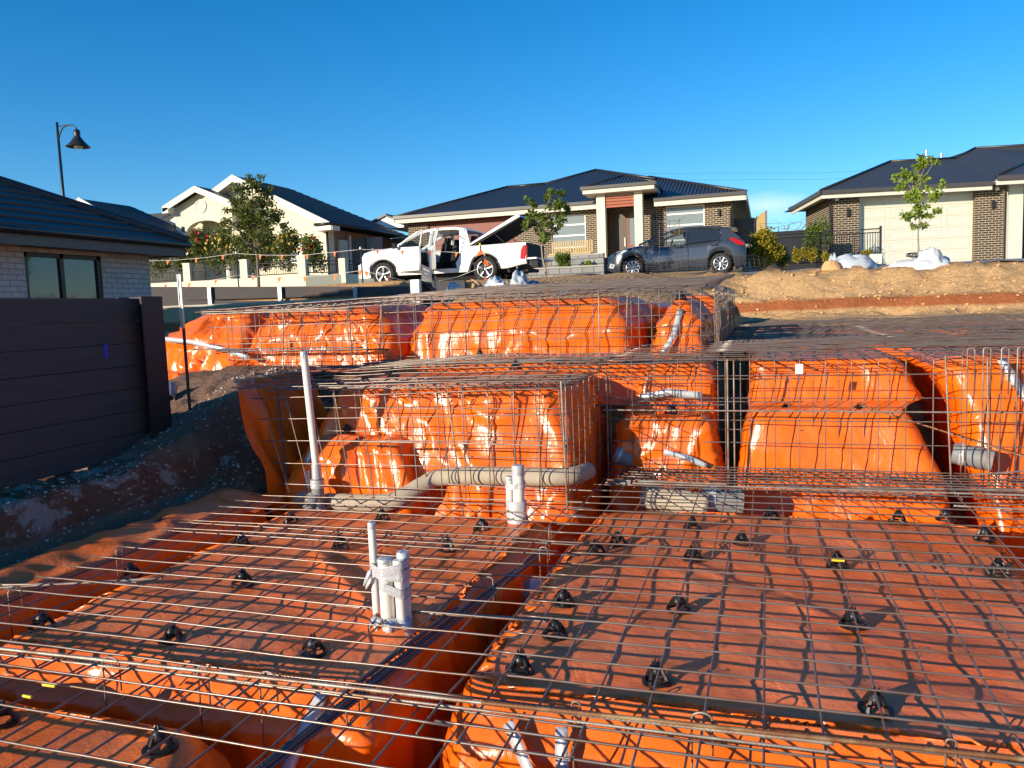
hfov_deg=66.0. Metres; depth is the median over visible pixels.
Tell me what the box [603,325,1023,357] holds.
rebar sheet
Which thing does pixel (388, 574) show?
pipe bundle
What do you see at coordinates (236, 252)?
marker stake
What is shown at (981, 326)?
rebar sheet
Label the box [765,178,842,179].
power line
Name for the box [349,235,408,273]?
metal fence
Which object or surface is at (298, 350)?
rebar
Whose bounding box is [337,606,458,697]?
rebar
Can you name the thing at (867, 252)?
shrub
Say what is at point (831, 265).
boulder
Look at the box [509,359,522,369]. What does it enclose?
bar chair
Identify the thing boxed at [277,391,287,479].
rebar
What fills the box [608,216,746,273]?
hatchback car
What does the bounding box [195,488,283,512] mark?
plastic membrane
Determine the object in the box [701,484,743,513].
drain pipe
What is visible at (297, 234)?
window
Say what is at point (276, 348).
rebar
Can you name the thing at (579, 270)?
block wall
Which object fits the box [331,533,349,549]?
bar chair
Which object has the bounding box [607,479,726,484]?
rebar
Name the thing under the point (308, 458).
duct tape strip
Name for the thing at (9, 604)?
stirrup hook
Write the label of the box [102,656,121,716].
stirrup hook
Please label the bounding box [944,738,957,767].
stirrup hook
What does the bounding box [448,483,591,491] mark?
rebar
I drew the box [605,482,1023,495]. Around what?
rebar
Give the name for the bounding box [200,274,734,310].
rebar sheet
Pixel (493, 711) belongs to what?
rebar
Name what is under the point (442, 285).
concrete sleeper
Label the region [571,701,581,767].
stirrup hook
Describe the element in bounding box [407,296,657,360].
plastic membrane
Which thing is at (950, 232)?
garage door
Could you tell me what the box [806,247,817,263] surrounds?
shrub
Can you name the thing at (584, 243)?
wooden fence
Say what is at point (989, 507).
rebar
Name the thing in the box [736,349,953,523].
plastic membrane
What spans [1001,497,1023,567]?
sand pad
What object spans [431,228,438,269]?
door
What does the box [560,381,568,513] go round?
rebar
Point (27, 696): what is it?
paint mark
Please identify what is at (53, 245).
brick house
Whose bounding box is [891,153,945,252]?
street tree
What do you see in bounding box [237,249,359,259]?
flag line
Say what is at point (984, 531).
bar chair
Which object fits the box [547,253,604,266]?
block wall
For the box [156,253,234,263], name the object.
flag line
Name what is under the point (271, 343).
rebar sheet
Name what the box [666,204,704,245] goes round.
window
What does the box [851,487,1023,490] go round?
rebar
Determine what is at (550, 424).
plastic membrane
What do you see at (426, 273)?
builder sign
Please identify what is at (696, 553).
bar chair
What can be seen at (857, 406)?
bar chair
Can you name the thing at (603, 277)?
rebar sheet
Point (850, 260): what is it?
plastic bag
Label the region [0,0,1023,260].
sky
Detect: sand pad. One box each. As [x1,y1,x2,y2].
[0,700,231,767]
[625,362,721,450]
[646,301,670,319]
[686,295,735,376]
[751,324,911,335]
[904,346,1023,543]
[929,321,1017,333]
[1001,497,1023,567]
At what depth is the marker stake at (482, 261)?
19.55 m
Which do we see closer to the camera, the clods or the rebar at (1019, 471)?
the rebar at (1019, 471)
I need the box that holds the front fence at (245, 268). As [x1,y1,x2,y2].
[150,255,374,286]
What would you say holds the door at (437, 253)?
in the pickup ute
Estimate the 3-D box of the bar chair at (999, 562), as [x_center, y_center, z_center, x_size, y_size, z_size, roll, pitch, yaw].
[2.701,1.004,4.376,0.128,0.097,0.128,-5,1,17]
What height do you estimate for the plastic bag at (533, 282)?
0.232 m
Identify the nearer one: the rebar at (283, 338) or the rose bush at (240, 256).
the rebar at (283, 338)
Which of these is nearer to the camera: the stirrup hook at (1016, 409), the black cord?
the stirrup hook at (1016, 409)
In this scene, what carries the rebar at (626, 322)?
on the plastic membrane at (619, 388)
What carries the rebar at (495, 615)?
on the rebar at (418, 636)
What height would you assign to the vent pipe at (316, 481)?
1.519 m
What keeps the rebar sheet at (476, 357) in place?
on the rebar sheet at (457, 381)
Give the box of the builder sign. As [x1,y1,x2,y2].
[421,264,436,290]
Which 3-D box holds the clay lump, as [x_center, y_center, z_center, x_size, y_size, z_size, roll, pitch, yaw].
[-0.930,-2.273,17.905,0.566,0.227,0.334,0,6,18]
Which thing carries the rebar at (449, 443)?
attached to the rebar at (564, 448)
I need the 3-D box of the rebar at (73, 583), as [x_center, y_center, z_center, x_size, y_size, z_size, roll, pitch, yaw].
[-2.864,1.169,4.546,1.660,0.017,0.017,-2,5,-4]
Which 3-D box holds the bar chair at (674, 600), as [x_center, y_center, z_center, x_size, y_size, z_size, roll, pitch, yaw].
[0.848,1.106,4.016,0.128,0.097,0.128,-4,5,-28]
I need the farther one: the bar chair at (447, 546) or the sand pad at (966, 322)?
the sand pad at (966, 322)
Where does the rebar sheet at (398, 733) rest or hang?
on the rebar at (293, 743)
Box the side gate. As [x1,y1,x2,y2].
[352,237,382,273]
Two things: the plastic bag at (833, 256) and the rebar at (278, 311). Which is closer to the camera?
the rebar at (278, 311)
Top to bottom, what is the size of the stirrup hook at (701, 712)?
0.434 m
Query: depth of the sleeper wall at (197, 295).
19.82 m
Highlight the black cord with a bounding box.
[906,252,917,257]
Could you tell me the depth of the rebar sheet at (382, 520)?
5.59 m
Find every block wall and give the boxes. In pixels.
[528,264,604,277]
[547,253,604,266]
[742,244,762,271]
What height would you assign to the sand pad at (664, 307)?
1.035 m
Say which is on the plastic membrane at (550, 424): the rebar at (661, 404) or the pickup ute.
the rebar at (661, 404)
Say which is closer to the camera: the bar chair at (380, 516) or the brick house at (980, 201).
the bar chair at (380, 516)
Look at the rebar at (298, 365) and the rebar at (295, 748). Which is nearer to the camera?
the rebar at (295, 748)
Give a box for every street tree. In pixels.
[216,172,289,286]
[520,188,571,276]
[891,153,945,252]
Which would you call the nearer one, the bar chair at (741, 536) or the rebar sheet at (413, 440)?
the bar chair at (741, 536)
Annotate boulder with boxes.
[821,260,841,270]
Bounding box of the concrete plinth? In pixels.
[163,297,367,307]
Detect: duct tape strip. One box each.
[165,337,248,358]
[305,439,318,488]
[639,388,700,400]
[661,309,683,352]
[663,449,706,467]
[997,357,1023,400]
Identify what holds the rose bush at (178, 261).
on the ground
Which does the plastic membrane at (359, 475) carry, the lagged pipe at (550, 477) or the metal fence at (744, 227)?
the lagged pipe at (550, 477)
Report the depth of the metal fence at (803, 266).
30.08 m
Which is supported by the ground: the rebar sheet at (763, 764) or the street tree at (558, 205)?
the street tree at (558, 205)
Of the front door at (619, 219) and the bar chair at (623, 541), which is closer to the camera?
the bar chair at (623, 541)
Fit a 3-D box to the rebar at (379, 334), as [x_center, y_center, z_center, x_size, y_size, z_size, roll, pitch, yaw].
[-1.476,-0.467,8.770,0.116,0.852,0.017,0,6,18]
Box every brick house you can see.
[0,176,190,348]
[393,169,751,258]
[785,144,1023,264]
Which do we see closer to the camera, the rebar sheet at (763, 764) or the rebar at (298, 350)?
the rebar sheet at (763, 764)
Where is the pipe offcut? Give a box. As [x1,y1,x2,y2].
[169,382,177,400]
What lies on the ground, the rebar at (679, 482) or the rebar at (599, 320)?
the rebar at (599, 320)
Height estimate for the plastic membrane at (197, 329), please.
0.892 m
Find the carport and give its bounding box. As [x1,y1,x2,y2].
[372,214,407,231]
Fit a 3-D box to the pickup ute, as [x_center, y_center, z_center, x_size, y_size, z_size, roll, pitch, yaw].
[-1.762,-3.718,22.406,5.390,1.760,2.565,0,6,18]
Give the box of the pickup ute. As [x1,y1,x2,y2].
[358,214,552,281]
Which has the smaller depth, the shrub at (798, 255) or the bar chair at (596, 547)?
the bar chair at (596, 547)
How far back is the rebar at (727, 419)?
6.74 m
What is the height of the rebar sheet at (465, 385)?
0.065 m
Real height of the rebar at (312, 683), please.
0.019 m
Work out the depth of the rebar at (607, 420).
7.04 m
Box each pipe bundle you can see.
[363,521,413,636]
[505,464,528,523]
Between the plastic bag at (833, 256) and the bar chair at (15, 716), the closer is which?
the bar chair at (15, 716)
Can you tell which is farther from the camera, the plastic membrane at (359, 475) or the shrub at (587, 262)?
the shrub at (587, 262)
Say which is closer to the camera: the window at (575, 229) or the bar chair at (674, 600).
the bar chair at (674, 600)
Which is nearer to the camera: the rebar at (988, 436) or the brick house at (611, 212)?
the rebar at (988, 436)
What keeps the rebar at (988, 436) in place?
attached to the rebar at (811, 411)
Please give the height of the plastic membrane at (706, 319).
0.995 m
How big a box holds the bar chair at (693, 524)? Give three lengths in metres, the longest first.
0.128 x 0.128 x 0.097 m
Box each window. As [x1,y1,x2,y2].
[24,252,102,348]
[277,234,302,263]
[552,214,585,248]
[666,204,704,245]
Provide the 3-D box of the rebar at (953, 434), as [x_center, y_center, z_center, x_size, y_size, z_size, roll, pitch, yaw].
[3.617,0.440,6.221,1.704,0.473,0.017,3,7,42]
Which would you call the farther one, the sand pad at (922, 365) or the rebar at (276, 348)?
the rebar at (276, 348)
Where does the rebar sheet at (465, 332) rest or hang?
on the plastic membrane at (619, 388)
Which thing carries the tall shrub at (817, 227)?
on the ground
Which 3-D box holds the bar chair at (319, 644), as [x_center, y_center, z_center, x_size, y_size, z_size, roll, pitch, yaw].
[-0.924,1.205,3.660,0.128,0.097,0.128,2,5,24]
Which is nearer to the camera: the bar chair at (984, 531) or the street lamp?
the bar chair at (984, 531)
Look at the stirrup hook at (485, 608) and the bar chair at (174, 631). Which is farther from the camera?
the stirrup hook at (485, 608)
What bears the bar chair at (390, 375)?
on the plastic membrane at (550, 424)
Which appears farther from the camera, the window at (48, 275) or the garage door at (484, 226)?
the garage door at (484, 226)
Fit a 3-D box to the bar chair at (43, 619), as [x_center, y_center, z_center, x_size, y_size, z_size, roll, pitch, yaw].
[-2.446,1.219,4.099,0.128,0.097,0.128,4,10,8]
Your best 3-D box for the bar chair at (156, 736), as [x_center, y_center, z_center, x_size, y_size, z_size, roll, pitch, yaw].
[-1.292,1.292,2.888,0.128,0.097,0.128,-6,6,-24]
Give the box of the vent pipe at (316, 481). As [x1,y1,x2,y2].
[300,351,324,509]
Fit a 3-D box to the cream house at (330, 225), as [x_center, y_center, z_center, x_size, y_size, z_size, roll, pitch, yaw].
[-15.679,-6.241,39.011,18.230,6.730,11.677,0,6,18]
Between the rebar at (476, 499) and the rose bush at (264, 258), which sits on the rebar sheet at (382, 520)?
the rebar at (476, 499)
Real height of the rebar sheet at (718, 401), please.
0.800 m
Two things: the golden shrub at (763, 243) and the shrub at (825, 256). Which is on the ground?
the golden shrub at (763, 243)
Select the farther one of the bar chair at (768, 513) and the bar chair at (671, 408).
the bar chair at (671, 408)
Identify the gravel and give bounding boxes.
[1,368,330,561]
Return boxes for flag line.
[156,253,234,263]
[160,275,238,286]
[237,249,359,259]
[239,270,360,282]
[361,249,477,256]
[363,270,403,280]
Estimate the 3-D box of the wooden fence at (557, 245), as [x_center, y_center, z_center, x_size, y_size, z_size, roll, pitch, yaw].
[1.958,-5.311,31.822,0.840,0.920,0.530,0,6,18]
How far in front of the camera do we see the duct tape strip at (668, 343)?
8.00 m
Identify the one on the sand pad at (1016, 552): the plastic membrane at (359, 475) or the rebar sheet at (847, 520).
the rebar sheet at (847, 520)
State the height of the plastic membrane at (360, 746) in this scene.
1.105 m
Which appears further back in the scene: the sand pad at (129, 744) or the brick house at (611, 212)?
the brick house at (611, 212)
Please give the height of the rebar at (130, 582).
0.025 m
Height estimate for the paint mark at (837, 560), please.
0.011 m
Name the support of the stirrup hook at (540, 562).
hanging from the rebar sheet at (325, 709)
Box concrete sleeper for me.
[432,280,466,290]
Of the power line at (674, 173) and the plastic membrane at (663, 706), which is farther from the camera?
the power line at (674, 173)
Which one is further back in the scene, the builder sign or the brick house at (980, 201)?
the brick house at (980, 201)
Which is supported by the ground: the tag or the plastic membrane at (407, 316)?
the plastic membrane at (407, 316)
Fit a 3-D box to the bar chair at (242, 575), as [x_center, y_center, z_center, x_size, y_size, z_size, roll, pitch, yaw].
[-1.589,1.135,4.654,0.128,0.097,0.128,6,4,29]
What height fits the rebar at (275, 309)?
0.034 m
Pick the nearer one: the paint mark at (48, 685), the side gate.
the paint mark at (48, 685)
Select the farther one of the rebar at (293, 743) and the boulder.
the boulder
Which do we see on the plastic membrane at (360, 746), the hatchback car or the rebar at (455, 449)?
the rebar at (455, 449)
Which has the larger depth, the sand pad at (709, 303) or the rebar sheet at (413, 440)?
the sand pad at (709, 303)
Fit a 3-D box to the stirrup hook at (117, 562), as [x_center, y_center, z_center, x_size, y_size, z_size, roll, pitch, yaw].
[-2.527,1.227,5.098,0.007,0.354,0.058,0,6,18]
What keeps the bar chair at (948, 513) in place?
on the plastic membrane at (663, 706)
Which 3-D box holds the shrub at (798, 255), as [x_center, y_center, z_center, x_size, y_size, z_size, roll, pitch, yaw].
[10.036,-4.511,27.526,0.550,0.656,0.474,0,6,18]
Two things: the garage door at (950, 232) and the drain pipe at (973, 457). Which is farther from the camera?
the garage door at (950, 232)
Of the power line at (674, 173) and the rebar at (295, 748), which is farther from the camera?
the power line at (674, 173)
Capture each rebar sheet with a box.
[0,519,587,734]
[0,648,948,767]
[163,493,591,553]
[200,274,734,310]
[207,302,364,376]
[216,280,723,314]
[223,291,707,366]
[231,356,623,389]
[252,382,567,502]
[262,375,594,391]
[322,383,568,489]
[334,353,717,368]
[340,284,714,364]
[434,533,1023,767]
[496,273,688,303]
[541,467,1023,573]
[564,366,602,503]
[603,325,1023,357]
[603,350,1023,481]
[609,466,1023,501]
[619,354,889,445]
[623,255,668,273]
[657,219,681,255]
[666,253,724,273]
[706,333,1023,352]
[714,283,735,355]
[716,253,769,271]
[733,313,1023,331]
[850,322,1023,336]
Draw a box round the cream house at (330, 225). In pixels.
[76,175,408,282]
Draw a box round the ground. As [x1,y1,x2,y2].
[0,257,1023,567]
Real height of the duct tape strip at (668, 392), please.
0.129 m
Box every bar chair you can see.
[0,698,19,729]
[28,610,55,632]
[120,561,142,578]
[141,723,178,758]
[158,623,185,646]
[231,530,250,546]
[231,568,253,587]
[283,510,299,523]
[299,633,326,657]
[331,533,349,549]
[342,424,354,433]
[374,508,390,521]
[386,367,399,377]
[438,536,456,552]
[473,516,490,531]
[505,648,534,675]
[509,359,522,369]
[542,616,567,641]
[551,586,574,608]
[586,538,605,555]
[608,529,627,546]
[642,658,672,688]
[664,406,677,413]
[666,591,691,614]
[675,291,686,299]
[682,544,703,561]
[683,515,701,531]
[732,530,752,546]
[761,505,779,519]
[826,550,849,568]
[838,606,867,630]
[854,403,862,409]
[857,686,893,719]
[888,508,907,522]
[935,506,955,522]
[973,524,995,542]
[986,558,1012,576]
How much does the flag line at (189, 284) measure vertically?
0.315 m
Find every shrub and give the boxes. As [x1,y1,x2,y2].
[554,251,571,266]
[583,260,591,265]
[747,226,785,269]
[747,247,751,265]
[756,218,810,230]
[774,244,790,269]
[792,246,806,263]
[802,216,833,259]
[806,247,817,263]
[821,251,830,261]
[860,249,872,255]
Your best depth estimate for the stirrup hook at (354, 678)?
3.21 m
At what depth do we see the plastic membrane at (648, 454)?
6.98 m
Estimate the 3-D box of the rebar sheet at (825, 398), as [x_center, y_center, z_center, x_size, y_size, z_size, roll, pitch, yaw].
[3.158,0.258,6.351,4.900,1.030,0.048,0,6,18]
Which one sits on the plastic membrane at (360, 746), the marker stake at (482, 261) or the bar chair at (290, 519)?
the bar chair at (290, 519)
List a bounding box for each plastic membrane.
[0,493,266,644]
[0,509,559,767]
[166,313,270,379]
[168,358,712,403]
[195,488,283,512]
[233,370,326,517]
[248,304,427,365]
[285,432,425,514]
[317,369,610,557]
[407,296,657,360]
[439,510,1023,767]
[609,411,726,511]
[650,298,716,358]
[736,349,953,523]
[742,332,980,395]
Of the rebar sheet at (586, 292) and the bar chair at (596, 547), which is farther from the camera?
the rebar sheet at (586, 292)
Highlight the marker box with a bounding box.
[410,279,421,304]
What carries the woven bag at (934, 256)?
on the ground
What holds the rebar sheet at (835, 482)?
on the rebar sheet at (847, 520)
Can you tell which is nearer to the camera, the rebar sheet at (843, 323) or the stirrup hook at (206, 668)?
the stirrup hook at (206, 668)
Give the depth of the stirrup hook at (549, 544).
5.24 m
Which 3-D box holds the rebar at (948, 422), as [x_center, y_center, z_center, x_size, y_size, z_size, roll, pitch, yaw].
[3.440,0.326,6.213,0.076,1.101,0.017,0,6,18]
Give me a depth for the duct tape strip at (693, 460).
6.83 m
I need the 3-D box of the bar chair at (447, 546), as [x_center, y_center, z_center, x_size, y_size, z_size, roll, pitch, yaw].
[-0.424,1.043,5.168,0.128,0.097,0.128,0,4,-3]
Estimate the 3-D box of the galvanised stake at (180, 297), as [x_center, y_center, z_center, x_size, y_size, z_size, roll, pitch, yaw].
[-3.140,-0.331,7.571,0.030,1.430,0.035,0,6,18]
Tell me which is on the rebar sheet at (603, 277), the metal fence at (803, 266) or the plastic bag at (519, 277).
the plastic bag at (519, 277)
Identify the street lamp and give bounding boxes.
[56,122,90,195]
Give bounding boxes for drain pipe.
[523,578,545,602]
[611,446,632,465]
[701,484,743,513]
[951,442,994,470]
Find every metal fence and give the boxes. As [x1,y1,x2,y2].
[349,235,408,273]
[734,210,766,243]
[770,230,822,269]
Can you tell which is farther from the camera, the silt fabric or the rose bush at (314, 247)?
the rose bush at (314, 247)
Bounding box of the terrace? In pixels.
[605,257,608,268]
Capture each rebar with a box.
[0,500,258,606]
[0,577,162,588]
[0,647,833,745]
[0,653,833,753]
[1,581,137,585]
[193,347,363,349]
[195,307,354,312]
[201,309,353,314]
[216,349,388,351]
[253,548,543,767]
[257,659,400,767]
[265,365,333,366]
[267,549,546,767]
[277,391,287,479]
[282,307,283,369]
[330,440,568,446]
[331,605,547,622]
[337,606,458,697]
[372,495,582,502]
[378,307,380,361]
[434,611,549,620]
[447,388,463,515]
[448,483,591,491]
[481,700,1023,761]
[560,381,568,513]
[595,404,724,405]
[598,290,599,368]
[602,409,1023,413]
[605,366,609,481]
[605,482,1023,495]
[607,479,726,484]
[625,293,627,349]
[726,359,729,484]
[733,361,735,485]
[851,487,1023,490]
[859,404,1023,456]
[944,356,951,485]
[953,505,1023,510]
[972,470,1023,475]
[986,358,989,492]
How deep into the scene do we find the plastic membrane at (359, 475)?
6.73 m
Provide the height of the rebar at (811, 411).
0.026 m
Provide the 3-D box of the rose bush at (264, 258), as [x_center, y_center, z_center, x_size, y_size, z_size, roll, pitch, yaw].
[-9.139,-4.856,29.054,1.510,1.474,1.284,0,6,18]
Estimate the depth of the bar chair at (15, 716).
3.13 m
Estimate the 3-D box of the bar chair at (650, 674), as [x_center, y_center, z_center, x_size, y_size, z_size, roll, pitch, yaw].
[0.598,1.187,3.265,0.128,0.097,0.128,-5,1,0]
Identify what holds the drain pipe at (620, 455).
in the plastic membrane at (648, 454)
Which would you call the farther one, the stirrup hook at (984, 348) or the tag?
the tag
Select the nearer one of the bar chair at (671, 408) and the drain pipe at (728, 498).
the drain pipe at (728, 498)
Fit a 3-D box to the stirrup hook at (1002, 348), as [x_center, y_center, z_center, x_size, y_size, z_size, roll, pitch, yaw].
[3.776,0.236,6.053,0.060,1.045,0.012,0,6,18]
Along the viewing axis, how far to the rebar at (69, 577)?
5.09 m
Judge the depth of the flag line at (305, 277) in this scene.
19.98 m
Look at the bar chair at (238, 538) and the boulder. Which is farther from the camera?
the boulder
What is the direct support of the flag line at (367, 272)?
on the ground
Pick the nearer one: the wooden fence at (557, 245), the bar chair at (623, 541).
the bar chair at (623, 541)
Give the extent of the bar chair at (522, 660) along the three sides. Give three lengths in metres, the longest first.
0.128 x 0.128 x 0.097 m
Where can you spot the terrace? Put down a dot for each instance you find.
(606, 263)
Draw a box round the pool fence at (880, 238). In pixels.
[775,226,881,263]
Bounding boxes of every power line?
[635,171,853,173]
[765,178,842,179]
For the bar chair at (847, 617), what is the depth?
3.72 m
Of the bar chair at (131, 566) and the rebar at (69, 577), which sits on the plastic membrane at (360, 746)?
the bar chair at (131, 566)
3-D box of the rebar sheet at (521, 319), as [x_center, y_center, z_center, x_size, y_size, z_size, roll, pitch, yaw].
[0.026,-0.580,8.168,4.030,0.740,0.033,0,6,18]
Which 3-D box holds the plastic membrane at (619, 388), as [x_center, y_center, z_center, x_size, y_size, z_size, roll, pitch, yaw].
[-1.216,-0.018,8.745,6.709,0.470,0.580,0,6,18]
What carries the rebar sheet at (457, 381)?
on the plastic membrane at (619, 388)
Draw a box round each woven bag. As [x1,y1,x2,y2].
[887,259,949,269]
[913,247,949,264]
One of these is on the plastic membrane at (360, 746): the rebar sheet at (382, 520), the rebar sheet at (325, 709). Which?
the rebar sheet at (325, 709)
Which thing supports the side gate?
attached to the metal fence at (397, 241)
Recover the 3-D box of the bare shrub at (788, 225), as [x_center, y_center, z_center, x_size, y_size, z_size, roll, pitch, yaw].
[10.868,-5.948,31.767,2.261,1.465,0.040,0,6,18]
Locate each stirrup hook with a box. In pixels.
[7,585,23,637]
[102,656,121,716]
[115,547,123,587]
[197,665,210,741]
[259,671,278,758]
[344,676,359,724]
[484,576,494,651]
[539,546,548,582]
[548,526,551,569]
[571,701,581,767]
[690,711,713,767]
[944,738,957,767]
[964,347,975,480]
[980,347,991,478]
[998,347,1009,477]
[1014,346,1023,478]
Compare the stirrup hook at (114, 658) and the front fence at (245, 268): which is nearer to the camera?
the stirrup hook at (114, 658)
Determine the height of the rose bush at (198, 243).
1.713 m
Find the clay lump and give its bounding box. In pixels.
[466,279,481,287]
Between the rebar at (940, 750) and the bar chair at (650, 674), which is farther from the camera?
the bar chair at (650, 674)
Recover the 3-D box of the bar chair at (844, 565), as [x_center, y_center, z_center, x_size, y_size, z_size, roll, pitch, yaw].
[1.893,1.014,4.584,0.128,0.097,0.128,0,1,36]
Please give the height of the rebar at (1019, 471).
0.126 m
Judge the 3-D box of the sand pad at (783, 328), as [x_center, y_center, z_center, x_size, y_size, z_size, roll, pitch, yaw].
[5.770,-0.731,14.260,2.808,0.611,4.309,0,6,18]
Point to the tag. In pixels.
(798, 368)
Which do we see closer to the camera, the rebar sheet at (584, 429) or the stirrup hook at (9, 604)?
the stirrup hook at (9, 604)
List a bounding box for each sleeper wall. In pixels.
[0,296,171,488]
[151,286,408,305]
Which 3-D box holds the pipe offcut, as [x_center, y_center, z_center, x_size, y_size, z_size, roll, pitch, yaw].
[-3.456,0.089,7.982,0.112,0.201,0.282,-4,6,-15]
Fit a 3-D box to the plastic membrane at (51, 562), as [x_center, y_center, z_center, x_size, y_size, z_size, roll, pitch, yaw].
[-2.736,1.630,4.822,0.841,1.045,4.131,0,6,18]
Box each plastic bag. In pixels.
[446,282,461,289]
[484,275,506,285]
[510,270,527,284]
[528,280,539,283]
[828,252,836,260]
[835,253,877,267]
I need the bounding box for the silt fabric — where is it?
[421,281,440,306]
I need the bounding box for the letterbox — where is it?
[869,254,881,263]
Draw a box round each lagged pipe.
[292,462,595,511]
[639,487,711,511]
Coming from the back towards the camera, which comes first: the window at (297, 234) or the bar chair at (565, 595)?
the window at (297, 234)
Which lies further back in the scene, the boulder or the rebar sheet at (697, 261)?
the rebar sheet at (697, 261)
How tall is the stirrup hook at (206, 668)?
0.468 m
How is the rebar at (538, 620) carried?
on the plastic membrane at (360, 746)
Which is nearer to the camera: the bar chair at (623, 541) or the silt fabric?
the bar chair at (623, 541)
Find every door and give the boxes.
[395,230,422,271]
[425,252,440,261]
[429,218,516,250]
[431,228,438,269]
[612,212,627,252]
[860,191,972,264]
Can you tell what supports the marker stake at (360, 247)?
on the ground
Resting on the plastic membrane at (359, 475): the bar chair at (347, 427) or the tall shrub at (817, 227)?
the bar chair at (347, 427)
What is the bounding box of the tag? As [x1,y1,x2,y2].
[795,364,802,373]
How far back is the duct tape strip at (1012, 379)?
6.54 m
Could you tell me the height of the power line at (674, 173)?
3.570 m
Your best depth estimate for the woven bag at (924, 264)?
18.08 m
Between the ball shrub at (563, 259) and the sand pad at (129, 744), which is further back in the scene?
the ball shrub at (563, 259)
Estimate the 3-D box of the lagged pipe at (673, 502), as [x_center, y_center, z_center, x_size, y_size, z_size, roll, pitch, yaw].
[1.359,0.981,6.528,0.586,0.236,0.230,1,6,31]
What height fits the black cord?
0.137 m
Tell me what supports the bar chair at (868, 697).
on the plastic membrane at (663, 706)
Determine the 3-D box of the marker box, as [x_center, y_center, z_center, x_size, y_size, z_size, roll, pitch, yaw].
[-2.007,-1.884,16.579,0.195,0.615,0.150,0,6,18]
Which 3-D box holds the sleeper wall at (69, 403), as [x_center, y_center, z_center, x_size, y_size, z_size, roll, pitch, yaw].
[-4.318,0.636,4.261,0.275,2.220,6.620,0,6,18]
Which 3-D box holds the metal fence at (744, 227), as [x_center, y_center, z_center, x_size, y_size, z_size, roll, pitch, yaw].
[10.649,-6.123,34.491,0.681,2.635,2.027,-5,6,-25]
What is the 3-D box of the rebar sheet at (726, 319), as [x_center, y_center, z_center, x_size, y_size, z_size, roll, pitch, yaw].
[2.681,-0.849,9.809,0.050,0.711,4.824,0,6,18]
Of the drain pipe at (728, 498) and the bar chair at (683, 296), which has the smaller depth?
the drain pipe at (728, 498)
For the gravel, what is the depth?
6.67 m
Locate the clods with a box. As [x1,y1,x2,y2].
[739,260,1023,315]
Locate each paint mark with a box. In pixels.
[22,694,32,698]
[42,683,55,687]
[831,559,844,561]
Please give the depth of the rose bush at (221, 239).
29.45 m
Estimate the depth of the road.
18.27 m
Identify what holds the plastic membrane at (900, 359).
on the ground
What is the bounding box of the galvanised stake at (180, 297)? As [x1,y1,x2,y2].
[177,274,190,411]
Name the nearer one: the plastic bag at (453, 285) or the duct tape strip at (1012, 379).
the duct tape strip at (1012, 379)
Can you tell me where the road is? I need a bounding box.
[697,258,1023,273]
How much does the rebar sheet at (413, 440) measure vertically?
0.922 m
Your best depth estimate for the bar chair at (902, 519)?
5.42 m
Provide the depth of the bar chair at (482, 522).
5.60 m
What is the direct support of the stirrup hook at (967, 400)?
hanging from the rebar at (811, 411)
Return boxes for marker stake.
[235,251,238,286]
[359,246,363,282]
[479,243,485,278]
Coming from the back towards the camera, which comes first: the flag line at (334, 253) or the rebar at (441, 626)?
the flag line at (334, 253)
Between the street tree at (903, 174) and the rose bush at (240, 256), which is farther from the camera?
the rose bush at (240, 256)
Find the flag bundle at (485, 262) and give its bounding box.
[477,249,489,279]
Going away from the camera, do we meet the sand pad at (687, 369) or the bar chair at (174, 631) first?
the bar chair at (174, 631)
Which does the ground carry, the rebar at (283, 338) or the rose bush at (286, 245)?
the rose bush at (286, 245)
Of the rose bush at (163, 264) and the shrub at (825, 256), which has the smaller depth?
the shrub at (825, 256)
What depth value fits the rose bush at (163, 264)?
30.50 m
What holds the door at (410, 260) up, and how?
in the pickup ute
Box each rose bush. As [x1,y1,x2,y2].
[149,258,174,277]
[172,249,196,273]
[187,226,217,269]
[203,228,235,274]
[227,234,256,272]
[242,234,278,271]
[267,227,303,271]
[297,233,330,273]
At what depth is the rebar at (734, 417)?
6.78 m
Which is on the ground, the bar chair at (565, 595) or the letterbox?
the letterbox
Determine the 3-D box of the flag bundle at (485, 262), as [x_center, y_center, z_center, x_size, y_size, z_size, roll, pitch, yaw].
[-0.714,-2.922,19.489,0.336,0.827,0.067,0,6,18]
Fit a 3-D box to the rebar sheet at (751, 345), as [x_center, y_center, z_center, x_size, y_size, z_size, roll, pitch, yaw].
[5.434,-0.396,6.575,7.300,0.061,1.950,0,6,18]
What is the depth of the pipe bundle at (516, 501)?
5.70 m

